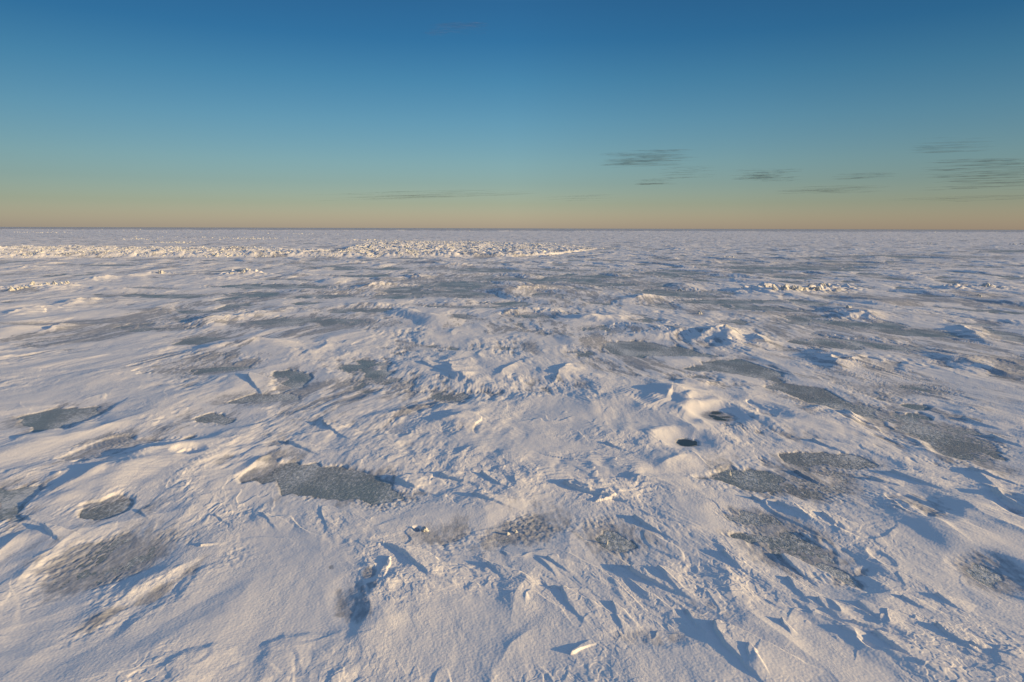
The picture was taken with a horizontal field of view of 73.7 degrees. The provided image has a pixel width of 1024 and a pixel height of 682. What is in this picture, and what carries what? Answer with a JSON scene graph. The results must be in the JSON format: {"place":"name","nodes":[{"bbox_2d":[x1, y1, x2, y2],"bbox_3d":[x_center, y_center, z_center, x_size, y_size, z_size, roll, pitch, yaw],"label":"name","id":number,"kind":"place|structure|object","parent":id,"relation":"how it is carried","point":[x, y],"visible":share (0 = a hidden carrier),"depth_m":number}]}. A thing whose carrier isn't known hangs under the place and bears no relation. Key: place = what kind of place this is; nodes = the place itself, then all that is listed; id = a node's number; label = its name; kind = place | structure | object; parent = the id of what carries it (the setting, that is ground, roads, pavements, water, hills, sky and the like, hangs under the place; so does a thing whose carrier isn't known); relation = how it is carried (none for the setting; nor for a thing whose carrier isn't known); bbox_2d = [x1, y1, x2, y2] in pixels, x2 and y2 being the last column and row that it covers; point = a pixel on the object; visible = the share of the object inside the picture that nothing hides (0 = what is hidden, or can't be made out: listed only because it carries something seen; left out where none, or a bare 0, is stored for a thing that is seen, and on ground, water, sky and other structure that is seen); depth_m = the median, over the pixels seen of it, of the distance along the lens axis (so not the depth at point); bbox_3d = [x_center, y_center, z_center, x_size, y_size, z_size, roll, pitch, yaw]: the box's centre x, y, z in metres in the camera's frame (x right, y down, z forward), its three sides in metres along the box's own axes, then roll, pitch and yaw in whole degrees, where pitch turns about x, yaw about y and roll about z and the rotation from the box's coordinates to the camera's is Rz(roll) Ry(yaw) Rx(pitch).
{"place":"outdoors","nodes":[
{"label":"outdoors","id":0,"kind":"place"},
{"bbox_2d":[0,227,1023,681],"bbox_3d":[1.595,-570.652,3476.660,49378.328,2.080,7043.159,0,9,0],"label":"snow field","id":1,"kind":"structure","parent":0,"point":[236,579],"depth_m":11.67},
{"bbox_2d":[0,227,1023,588],"bbox_3d":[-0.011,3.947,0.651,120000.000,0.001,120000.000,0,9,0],"label":"sea ice","id":2,"kind":"structure","parent":0,"point":[338,483],"depth_m":16.74},
{"bbox_2d":[0,240,590,257],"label":"ice rubble","id":3,"kind":"object","parent":2,"relation":"on","point":[366,246],"visible":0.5,"depth_m":110.77},
{"bbox_2d":[421,526,428,531],"bbox_3d":[-1.159,2.529,9.104,0.117,0.117,0.104,-16,17,-24],"label":"snow lump","id":4,"kind":"object","parent":2,"relation":"on","point":[424,529],"visible":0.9,"depth_m":9.08},
{"bbox_2d":[22,229,1023,256],"bbox_3d":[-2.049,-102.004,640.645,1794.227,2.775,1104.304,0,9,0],"label":"scattered ice rubble","id":5,"kind":"object","parent":2,"relation":"on","point":[363,240],"visible":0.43,"depth_m":224.30},
{"bbox_2d":[678,439,696,445],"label":"open water","id":6,"kind":"structure","parent":2,"relation":"on","point":[685,442],"depth_m":12.94},
{"bbox_2d":[781,284,790,289],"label":"ice block","id":7,"kind":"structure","parent":2,"relation":"on","point":[786,287],"depth_m":43.30},
{"bbox_2d":[795,286,804,290],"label":"ice block","id":8,"kind":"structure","parent":2,"relation":"on","point":[799,288],"depth_m":43.26},
{"bbox_2d":[0,0,1023,229],"label":"sky","id":9,"kind":"structure","parent":0,"point":[844,114]}
]}

